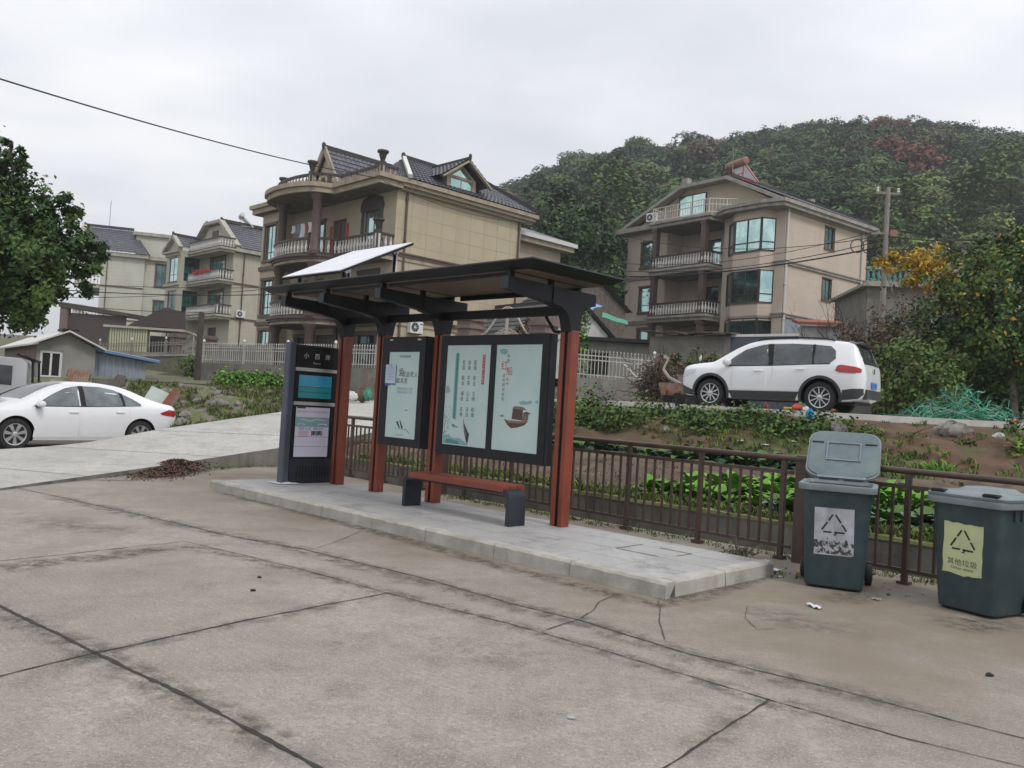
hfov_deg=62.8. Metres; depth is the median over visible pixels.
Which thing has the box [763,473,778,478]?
leafy vegetable
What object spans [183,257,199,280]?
window
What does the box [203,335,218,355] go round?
gate pillar
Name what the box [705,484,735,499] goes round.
leafy vegetable
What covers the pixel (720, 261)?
overhead cable
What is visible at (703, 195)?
window
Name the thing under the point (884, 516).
cabbage plant
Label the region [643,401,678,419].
bush
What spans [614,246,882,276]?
overhead cable
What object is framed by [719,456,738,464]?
leafy vegetable
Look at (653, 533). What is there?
edge grass
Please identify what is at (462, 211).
overhead cable
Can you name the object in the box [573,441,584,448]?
leafy vegetable
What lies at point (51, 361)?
window
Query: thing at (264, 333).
window
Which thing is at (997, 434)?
white stone
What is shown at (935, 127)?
hill tree
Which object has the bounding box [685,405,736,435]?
bush
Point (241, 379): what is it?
garden plant
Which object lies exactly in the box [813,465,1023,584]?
railing
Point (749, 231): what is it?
bay window
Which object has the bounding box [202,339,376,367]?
metal fence
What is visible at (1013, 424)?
red tipped plant
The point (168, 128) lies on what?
overhead cable
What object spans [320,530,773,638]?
pavement cracks
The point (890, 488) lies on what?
leafy vegetable
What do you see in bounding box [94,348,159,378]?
metal shed
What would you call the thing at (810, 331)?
lean to
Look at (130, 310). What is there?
overhead cable
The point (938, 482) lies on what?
garden ground
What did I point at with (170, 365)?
stone wall
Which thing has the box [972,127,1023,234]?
bamboo clump
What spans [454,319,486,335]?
gate pillar
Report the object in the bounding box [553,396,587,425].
bush
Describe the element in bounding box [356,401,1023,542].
garden grass
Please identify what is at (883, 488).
leafy vegetable
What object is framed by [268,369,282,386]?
garden plant
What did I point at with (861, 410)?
yard wall
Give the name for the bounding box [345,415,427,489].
railing
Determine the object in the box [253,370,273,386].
garden plant
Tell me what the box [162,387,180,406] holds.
plank stack
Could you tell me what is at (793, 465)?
leafy vegetable
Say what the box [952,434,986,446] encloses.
bush
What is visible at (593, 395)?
bush
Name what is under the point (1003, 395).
bush
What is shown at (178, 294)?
overhead cable
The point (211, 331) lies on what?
window
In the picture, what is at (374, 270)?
window
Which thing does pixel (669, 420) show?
bush
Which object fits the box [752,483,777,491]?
leafy vegetable
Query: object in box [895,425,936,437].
bush
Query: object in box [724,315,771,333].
bay window
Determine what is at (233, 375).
garden plant
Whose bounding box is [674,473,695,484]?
leafy vegetable
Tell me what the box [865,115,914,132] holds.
hill tree
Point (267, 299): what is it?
window
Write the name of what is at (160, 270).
window
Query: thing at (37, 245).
leafy tree
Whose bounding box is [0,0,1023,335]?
sky
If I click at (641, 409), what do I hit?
bush
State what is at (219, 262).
window
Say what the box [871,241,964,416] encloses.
yellow tree
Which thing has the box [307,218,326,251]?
window
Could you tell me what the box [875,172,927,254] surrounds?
bamboo clump
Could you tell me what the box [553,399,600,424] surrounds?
bush
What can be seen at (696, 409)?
bush
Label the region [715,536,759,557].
weed
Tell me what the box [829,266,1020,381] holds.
village house
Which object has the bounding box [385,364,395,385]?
paper notice
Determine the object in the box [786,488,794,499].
leafy vegetable
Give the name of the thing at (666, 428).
stone
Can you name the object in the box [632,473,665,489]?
leafy vegetable
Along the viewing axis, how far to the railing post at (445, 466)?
13.64 m
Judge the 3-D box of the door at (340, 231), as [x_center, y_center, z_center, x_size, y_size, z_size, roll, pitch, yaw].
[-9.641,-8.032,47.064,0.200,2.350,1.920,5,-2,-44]
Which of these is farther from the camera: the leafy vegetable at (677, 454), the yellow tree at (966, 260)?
the yellow tree at (966, 260)
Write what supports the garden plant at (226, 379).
on the terrace ground at (160, 376)
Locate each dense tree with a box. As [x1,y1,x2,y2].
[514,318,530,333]
[533,183,627,272]
[565,255,628,297]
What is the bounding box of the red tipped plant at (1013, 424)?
[1002,419,1023,435]
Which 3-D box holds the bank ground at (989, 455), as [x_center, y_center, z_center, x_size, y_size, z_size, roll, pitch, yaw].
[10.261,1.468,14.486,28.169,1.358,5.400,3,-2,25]
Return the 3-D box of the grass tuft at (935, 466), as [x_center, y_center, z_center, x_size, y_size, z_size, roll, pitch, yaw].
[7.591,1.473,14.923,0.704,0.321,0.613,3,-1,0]
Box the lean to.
[792,319,842,339]
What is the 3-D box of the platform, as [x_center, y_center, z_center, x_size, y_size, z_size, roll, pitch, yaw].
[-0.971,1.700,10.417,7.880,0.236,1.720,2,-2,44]
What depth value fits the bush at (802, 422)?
17.65 m
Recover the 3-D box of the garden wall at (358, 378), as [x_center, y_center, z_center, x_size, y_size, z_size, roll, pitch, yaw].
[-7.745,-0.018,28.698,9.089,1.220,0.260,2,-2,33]
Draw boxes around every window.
[40,350,62,376]
[152,299,163,312]
[153,263,166,287]
[167,257,177,283]
[167,290,175,309]
[181,290,197,313]
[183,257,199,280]
[206,289,223,312]
[208,327,215,335]
[210,255,226,277]
[257,277,273,317]
[257,327,269,344]
[261,221,277,263]
[292,334,304,344]
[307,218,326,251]
[351,330,376,367]
[356,268,379,275]
[359,202,384,242]
[588,353,607,375]
[636,285,649,314]
[636,327,647,339]
[639,240,652,269]
[678,192,706,217]
[704,330,716,335]
[706,286,718,313]
[708,239,720,263]
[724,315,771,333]
[725,268,773,322]
[728,209,776,272]
[821,277,832,302]
[824,225,835,250]
[885,313,902,327]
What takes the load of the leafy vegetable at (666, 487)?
on the garden ground at (938, 482)
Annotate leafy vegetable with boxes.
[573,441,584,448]
[581,441,591,447]
[585,442,599,448]
[589,442,613,450]
[607,445,622,451]
[618,445,637,453]
[622,447,644,454]
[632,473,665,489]
[642,447,653,453]
[643,450,658,456]
[651,449,671,457]
[651,478,676,493]
[662,450,689,458]
[673,482,695,496]
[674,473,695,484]
[679,471,697,479]
[682,451,694,458]
[683,479,712,498]
[687,452,711,459]
[704,473,718,480]
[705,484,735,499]
[706,453,723,461]
[707,475,734,488]
[718,447,740,456]
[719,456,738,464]
[721,480,746,492]
[721,494,741,504]
[722,469,749,483]
[726,489,743,499]
[734,456,759,466]
[735,456,759,465]
[735,482,753,496]
[741,487,759,496]
[744,496,767,506]
[752,458,778,467]
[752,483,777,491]
[755,489,769,506]
[762,490,793,495]
[763,459,780,468]
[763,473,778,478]
[763,479,778,486]
[764,485,789,493]
[771,453,795,469]
[774,473,789,481]
[775,475,794,484]
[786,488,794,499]
[788,453,798,466]
[872,496,888,508]
[873,510,889,516]
[880,487,902,494]
[880,490,901,497]
[880,491,898,504]
[880,499,900,506]
[881,480,895,490]
[894,515,902,524]
[895,492,929,510]
[895,494,915,502]
[912,491,928,496]
[912,496,934,507]
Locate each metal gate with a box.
[182,334,196,353]
[481,306,528,334]
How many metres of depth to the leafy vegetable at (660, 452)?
16.84 m
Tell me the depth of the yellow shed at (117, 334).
58.23 m
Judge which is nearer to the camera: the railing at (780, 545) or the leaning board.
the railing at (780, 545)
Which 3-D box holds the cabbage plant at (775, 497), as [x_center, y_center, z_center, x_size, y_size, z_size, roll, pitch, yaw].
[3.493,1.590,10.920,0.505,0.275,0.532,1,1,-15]
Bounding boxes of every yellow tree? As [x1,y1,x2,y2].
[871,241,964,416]
[961,237,1019,419]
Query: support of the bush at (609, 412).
on the bank ground at (989, 455)
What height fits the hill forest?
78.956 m
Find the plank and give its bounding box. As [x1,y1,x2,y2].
[627,400,674,403]
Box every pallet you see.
[65,368,91,381]
[113,374,126,386]
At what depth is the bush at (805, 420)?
17.77 m
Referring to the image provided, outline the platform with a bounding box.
[222,479,758,577]
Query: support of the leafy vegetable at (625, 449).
on the garden ground at (938, 482)
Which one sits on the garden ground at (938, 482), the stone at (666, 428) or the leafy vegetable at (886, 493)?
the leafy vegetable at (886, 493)
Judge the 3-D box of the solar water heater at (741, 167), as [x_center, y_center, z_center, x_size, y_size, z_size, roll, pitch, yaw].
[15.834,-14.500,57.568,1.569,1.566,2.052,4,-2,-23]
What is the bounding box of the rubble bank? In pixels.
[34,378,357,424]
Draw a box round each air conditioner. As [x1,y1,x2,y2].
[235,310,244,318]
[407,322,422,334]
[646,212,657,222]
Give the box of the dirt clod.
[985,672,994,676]
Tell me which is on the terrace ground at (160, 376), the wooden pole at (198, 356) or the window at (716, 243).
the wooden pole at (198, 356)
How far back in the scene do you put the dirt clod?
5.21 m
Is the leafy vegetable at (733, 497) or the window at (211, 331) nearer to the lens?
the leafy vegetable at (733, 497)
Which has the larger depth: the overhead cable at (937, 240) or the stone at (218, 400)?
the overhead cable at (937, 240)
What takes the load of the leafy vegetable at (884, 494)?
on the garden ground at (938, 482)
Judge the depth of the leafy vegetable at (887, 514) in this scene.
10.38 m
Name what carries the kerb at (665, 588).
on the pavement
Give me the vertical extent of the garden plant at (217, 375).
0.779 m
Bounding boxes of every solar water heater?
[238,212,253,227]
[725,157,758,182]
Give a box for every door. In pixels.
[313,328,337,347]
[329,219,348,252]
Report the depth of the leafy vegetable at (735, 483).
12.25 m
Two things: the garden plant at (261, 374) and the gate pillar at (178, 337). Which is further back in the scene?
the gate pillar at (178, 337)
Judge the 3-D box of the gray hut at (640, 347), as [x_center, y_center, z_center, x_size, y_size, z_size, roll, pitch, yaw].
[4.312,-0.384,34.872,4.118,2.700,4.150,3,-2,4]
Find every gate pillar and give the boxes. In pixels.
[169,333,187,353]
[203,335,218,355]
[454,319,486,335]
[527,317,559,341]
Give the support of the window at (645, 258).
in the village house at (737, 216)
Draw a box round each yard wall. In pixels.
[213,345,273,364]
[649,336,730,405]
[795,339,881,414]
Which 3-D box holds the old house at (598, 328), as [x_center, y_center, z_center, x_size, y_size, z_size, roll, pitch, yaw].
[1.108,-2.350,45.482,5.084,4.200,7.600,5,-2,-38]
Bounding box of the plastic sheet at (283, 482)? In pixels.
[267,481,299,483]
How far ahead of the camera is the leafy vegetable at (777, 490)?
11.81 m
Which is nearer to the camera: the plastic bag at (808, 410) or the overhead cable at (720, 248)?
the plastic bag at (808, 410)
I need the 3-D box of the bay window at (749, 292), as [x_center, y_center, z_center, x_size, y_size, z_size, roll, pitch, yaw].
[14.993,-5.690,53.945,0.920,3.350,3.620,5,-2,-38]
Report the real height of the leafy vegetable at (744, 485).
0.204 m
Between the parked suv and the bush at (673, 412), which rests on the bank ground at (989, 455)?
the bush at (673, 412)
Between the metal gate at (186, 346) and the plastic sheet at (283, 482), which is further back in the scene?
the metal gate at (186, 346)
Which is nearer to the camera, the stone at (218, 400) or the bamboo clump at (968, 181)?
the stone at (218, 400)
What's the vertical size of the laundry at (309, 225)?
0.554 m
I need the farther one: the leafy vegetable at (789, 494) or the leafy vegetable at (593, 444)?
the leafy vegetable at (593, 444)
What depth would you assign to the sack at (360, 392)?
24.52 m
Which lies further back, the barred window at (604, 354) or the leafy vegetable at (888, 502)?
the barred window at (604, 354)
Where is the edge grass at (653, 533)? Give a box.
[139,464,936,585]
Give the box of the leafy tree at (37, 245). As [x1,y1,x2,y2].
[0,125,111,337]
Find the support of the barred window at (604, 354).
in the gray hut at (640, 347)
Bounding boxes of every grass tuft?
[907,460,932,469]
[917,460,959,471]
[1001,458,1023,478]
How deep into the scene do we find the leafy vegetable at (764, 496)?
11.63 m
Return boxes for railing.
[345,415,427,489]
[444,434,796,559]
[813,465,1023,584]
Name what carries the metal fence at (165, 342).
on the stone wall at (161, 356)
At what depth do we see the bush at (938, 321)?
24.17 m
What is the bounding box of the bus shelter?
[260,256,624,526]
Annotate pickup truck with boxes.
[0,353,40,392]
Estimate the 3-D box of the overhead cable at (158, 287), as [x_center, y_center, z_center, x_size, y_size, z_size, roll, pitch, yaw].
[-16.606,-4.444,36.102,16.017,0.525,0.023,3,-1,0]
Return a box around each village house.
[72,222,188,344]
[162,217,262,349]
[249,142,577,367]
[615,173,879,339]
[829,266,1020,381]
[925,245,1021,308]
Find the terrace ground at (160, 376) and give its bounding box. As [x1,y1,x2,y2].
[0,334,1023,421]
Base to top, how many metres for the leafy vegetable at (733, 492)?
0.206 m
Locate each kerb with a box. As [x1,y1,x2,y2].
[209,480,773,599]
[554,399,1023,428]
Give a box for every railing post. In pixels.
[441,454,448,494]
[791,455,811,563]
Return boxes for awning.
[602,312,627,324]
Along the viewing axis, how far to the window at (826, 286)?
55.28 m
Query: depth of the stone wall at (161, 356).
41.14 m
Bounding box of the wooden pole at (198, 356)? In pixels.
[194,312,204,384]
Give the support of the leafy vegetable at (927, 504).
on the garden ground at (938, 482)
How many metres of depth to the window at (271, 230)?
50.96 m
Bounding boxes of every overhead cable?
[0,78,382,178]
[59,303,198,312]
[68,289,261,297]
[69,290,275,295]
[74,283,259,287]
[384,181,542,223]
[543,207,882,248]
[543,228,883,264]
[558,240,882,271]
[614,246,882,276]
[889,207,1023,213]
[889,236,990,240]
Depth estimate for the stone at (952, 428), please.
16.52 m
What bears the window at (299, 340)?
in the village house at (343, 212)
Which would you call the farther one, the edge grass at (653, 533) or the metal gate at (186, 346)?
the metal gate at (186, 346)
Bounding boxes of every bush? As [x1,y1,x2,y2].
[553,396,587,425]
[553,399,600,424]
[574,404,621,430]
[575,381,621,420]
[589,398,634,431]
[593,390,670,434]
[620,400,672,421]
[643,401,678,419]
[654,393,693,419]
[662,403,714,432]
[663,347,721,375]
[671,399,719,426]
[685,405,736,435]
[689,402,737,436]
[713,405,759,432]
[716,396,767,424]
[733,406,781,431]
[734,410,797,435]
[751,405,807,437]
[770,402,849,439]
[784,416,825,430]
[800,410,873,436]
[848,422,884,439]
[868,309,930,411]
[868,326,992,416]
[894,291,1023,420]
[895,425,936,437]
[932,342,1023,420]
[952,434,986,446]
[997,430,1023,456]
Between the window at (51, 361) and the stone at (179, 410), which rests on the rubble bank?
the stone at (179, 410)
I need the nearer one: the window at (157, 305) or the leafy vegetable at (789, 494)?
the leafy vegetable at (789, 494)
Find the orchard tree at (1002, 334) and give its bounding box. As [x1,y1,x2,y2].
[927,223,1023,419]
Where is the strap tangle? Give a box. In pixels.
[879,384,1023,422]
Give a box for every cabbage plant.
[762,493,779,512]
[762,502,793,515]
[785,499,793,513]
[870,516,886,525]
[875,512,896,525]
[879,505,903,523]
[888,512,931,528]
[911,501,919,512]
[911,506,933,523]
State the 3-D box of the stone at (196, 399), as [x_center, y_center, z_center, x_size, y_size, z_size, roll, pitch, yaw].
[-8.210,0.463,22.030,0.280,0.308,0.375,2,-2,42]
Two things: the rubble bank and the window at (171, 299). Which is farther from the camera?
the window at (171, 299)
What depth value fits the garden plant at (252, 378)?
25.72 m
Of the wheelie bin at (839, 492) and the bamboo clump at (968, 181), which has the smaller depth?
the wheelie bin at (839, 492)
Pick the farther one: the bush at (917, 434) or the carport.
the carport
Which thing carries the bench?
on the platform
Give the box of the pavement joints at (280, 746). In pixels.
[0,488,1023,767]
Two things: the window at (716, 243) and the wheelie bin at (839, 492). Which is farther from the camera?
the window at (716, 243)
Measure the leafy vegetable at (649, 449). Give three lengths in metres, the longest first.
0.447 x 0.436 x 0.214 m
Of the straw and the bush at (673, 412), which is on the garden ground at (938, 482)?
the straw
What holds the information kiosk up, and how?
on the platform
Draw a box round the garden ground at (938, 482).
[346,444,1023,534]
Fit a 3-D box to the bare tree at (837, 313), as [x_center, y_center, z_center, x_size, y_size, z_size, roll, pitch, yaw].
[12.190,-1.170,31.009,3.859,5.134,2.637,3,-1,0]
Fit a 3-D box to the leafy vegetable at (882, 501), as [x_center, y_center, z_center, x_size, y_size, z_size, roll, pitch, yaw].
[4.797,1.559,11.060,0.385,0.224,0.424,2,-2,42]
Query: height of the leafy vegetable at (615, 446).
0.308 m
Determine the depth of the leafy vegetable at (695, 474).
13.03 m
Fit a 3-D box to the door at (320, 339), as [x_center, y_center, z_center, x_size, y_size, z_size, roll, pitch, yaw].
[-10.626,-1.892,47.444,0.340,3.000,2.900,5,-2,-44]
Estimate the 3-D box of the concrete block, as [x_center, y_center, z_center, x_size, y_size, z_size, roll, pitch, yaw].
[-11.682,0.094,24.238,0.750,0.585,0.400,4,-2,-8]
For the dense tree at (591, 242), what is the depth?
62.19 m
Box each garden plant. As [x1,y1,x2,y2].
[210,365,228,385]
[215,366,236,384]
[227,371,239,384]
[233,368,250,385]
[243,370,259,387]
[249,369,265,385]
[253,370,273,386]
[266,369,282,387]
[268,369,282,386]
[276,368,283,387]
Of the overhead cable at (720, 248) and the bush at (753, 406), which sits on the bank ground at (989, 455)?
the bush at (753, 406)
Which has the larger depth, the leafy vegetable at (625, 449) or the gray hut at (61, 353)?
the gray hut at (61, 353)
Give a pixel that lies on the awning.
(612, 318)
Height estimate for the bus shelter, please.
2.925 m
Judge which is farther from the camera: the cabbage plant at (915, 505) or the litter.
the cabbage plant at (915, 505)
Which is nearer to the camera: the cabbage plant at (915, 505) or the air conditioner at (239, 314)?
the cabbage plant at (915, 505)
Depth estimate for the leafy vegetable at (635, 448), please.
17.16 m
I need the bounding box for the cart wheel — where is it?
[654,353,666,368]
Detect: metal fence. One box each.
[99,336,203,354]
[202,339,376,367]
[577,349,655,381]
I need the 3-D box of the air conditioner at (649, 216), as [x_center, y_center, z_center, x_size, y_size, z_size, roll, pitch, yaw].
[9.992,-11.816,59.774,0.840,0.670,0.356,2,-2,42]
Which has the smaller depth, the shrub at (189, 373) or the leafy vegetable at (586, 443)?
the leafy vegetable at (586, 443)
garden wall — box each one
[200,363,375,400]
[344,456,936,578]
[576,377,649,400]
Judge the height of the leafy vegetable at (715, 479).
0.273 m
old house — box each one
[483,301,615,381]
[521,286,632,337]
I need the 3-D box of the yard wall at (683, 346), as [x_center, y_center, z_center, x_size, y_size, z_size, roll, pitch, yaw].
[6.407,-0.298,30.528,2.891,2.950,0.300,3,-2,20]
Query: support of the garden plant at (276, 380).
on the terrace ground at (160, 376)
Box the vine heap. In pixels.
[616,346,682,401]
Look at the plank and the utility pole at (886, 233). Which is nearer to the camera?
the plank
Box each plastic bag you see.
[792,403,802,410]
[805,408,813,418]
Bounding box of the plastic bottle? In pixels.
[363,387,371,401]
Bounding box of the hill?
[597,154,1000,282]
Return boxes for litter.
[807,602,822,608]
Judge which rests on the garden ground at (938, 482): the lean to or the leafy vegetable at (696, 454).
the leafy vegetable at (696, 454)
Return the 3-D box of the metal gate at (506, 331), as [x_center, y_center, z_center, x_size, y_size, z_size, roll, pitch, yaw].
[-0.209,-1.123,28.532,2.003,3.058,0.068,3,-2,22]
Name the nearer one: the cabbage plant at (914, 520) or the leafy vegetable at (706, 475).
the cabbage plant at (914, 520)
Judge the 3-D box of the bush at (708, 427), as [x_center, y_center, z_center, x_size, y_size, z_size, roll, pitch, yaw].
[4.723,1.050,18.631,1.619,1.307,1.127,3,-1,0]
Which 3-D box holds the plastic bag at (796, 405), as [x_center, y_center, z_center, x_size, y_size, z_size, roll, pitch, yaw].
[6.373,0.525,18.764,0.248,0.195,0.150,3,-1,0]
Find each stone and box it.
[160,387,172,392]
[175,407,189,413]
[175,417,188,425]
[178,411,189,417]
[192,396,204,403]
[207,398,229,406]
[211,389,225,395]
[233,400,242,405]
[662,425,669,432]
[828,419,847,431]
[932,420,974,437]
[992,432,1004,436]
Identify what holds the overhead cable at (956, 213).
attached to the utility pole at (886, 233)
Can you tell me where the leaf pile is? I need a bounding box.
[105,458,222,481]
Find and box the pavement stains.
[2,468,993,744]
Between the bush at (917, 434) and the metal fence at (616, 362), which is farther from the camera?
the metal fence at (616, 362)
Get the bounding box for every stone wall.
[135,354,194,359]
[146,355,212,373]
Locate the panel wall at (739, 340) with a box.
[730,334,798,409]
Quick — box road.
[0,400,373,489]
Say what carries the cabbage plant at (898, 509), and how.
on the garden ground at (938, 482)
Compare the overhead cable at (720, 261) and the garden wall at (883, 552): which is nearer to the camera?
the garden wall at (883, 552)
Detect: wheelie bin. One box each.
[799,431,881,590]
[928,486,1023,617]
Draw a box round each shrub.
[177,353,204,377]
[559,308,595,377]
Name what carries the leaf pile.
on the pavement
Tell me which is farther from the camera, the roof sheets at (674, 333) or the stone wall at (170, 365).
the stone wall at (170, 365)
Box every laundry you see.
[299,223,304,237]
[308,222,311,232]
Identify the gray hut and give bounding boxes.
[0,328,106,377]
[577,336,649,381]
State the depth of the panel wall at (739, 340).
29.57 m
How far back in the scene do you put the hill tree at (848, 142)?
174.02 m
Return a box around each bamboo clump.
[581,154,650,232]
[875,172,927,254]
[942,152,1014,221]
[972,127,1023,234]
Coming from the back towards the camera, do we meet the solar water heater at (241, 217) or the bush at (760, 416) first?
the solar water heater at (241, 217)
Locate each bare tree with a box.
[789,285,872,339]
[831,311,940,414]
[833,283,953,408]
[873,294,963,418]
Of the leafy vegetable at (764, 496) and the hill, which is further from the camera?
the hill
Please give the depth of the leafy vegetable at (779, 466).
15.36 m
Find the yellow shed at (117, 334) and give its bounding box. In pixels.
[103,324,194,351]
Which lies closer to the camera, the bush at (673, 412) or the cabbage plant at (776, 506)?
the cabbage plant at (776, 506)
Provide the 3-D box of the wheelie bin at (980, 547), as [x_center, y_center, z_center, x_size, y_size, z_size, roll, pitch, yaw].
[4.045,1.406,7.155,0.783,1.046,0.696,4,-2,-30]
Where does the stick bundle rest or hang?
on the road
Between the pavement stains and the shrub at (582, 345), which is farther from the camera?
the shrub at (582, 345)
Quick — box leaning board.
[144,386,173,403]
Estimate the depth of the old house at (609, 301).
51.29 m
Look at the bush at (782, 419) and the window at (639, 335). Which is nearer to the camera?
the bush at (782, 419)
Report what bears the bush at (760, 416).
on the bank ground at (989, 455)
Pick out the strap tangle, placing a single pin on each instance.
(959, 412)
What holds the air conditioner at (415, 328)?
attached to the village house at (343, 212)
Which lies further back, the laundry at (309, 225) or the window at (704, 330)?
the window at (704, 330)
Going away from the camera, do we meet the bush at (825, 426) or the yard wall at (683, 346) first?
the bush at (825, 426)
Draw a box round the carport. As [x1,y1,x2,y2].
[59,302,145,345]
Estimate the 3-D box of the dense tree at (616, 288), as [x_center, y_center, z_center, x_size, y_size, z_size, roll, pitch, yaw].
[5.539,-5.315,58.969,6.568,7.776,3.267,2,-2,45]
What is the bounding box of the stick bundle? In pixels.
[358,374,374,400]
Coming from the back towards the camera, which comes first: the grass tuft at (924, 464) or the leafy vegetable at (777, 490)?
the grass tuft at (924, 464)
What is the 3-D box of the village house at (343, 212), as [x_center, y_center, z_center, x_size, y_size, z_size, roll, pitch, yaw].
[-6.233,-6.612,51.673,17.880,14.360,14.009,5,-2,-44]
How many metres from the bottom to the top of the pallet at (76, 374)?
0.566 m
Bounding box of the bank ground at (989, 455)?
[346,405,1023,478]
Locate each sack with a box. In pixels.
[349,390,357,401]
[355,387,365,402]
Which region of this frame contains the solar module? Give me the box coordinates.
[281,242,413,282]
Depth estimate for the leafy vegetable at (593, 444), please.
17.73 m
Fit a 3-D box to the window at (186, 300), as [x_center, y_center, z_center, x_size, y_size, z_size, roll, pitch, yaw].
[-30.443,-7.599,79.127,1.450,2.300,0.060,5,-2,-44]
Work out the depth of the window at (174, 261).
79.69 m
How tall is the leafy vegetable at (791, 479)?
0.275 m
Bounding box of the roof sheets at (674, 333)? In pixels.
[639,330,739,335]
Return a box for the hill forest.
[497,115,1023,303]
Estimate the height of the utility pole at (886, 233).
9.806 m
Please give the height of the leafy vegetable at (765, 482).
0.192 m
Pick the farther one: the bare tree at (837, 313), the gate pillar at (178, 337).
the gate pillar at (178, 337)
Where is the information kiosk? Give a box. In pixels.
[277,341,338,482]
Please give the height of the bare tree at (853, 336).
3.581 m
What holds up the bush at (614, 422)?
on the bank ground at (989, 455)
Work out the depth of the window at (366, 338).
44.66 m
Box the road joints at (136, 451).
[5,414,274,475]
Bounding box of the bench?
[402,471,525,526]
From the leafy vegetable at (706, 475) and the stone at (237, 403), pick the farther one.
the stone at (237, 403)
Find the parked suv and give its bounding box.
[683,337,881,412]
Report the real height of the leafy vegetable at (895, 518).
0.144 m
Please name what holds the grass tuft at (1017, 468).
on the bank ground at (989, 455)
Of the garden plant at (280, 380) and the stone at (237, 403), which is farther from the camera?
the garden plant at (280, 380)
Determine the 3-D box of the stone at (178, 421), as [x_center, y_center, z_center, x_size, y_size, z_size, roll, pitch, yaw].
[-7.849,0.939,19.923,0.351,0.360,0.286,3,-2,7]
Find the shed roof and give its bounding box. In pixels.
[127,307,185,329]
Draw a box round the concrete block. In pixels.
[92,376,114,385]
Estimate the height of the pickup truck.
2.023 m
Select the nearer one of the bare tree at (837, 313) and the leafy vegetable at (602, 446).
the leafy vegetable at (602, 446)
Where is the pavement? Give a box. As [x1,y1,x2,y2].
[0,441,1023,767]
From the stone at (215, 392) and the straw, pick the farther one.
the stone at (215, 392)
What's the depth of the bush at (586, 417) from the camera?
20.14 m
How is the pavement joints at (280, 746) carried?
on the pavement
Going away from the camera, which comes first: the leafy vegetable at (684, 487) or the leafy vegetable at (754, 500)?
the leafy vegetable at (754, 500)
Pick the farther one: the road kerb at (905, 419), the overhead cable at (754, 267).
the overhead cable at (754, 267)
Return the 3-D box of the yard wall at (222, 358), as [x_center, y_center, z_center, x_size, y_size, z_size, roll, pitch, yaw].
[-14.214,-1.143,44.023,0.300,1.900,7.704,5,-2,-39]
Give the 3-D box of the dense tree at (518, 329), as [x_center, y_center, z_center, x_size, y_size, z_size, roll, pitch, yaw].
[0.515,-0.916,33.015,1.038,3.428,0.993,3,-1,0]
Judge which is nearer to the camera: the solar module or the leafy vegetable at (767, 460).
the solar module
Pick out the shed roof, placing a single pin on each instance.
(172, 319)
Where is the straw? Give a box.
[356,442,680,484]
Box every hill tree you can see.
[835,130,874,153]
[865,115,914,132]
[910,122,952,131]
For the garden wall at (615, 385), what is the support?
on the terrace ground at (160, 376)
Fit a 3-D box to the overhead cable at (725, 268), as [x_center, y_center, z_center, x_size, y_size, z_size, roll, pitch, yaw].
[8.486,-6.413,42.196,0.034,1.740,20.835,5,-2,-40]
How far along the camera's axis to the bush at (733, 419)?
18.25 m
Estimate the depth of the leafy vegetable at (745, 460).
15.74 m
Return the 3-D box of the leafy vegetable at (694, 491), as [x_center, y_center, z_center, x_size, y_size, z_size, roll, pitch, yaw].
[2.589,1.500,11.939,0.521,0.271,0.602,-3,7,-25]
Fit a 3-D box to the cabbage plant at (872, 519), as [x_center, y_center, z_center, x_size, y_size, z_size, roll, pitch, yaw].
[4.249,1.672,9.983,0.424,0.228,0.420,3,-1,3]
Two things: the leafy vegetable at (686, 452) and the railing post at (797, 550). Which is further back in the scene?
the leafy vegetable at (686, 452)
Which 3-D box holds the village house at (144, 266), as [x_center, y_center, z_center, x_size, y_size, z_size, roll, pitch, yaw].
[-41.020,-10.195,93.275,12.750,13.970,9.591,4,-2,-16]
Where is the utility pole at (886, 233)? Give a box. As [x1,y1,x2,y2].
[850,187,900,333]
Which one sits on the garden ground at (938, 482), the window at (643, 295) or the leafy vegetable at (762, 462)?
the leafy vegetable at (762, 462)
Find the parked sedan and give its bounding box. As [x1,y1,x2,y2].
[0,381,175,448]
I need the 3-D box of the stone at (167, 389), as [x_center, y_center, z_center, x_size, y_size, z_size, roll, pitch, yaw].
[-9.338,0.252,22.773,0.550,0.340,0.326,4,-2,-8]
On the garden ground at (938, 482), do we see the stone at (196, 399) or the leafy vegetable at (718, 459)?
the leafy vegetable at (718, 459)
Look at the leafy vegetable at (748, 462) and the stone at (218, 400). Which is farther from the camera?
the stone at (218, 400)
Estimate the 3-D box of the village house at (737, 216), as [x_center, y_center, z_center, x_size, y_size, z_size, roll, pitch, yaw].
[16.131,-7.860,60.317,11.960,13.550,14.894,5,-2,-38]
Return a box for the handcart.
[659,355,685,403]

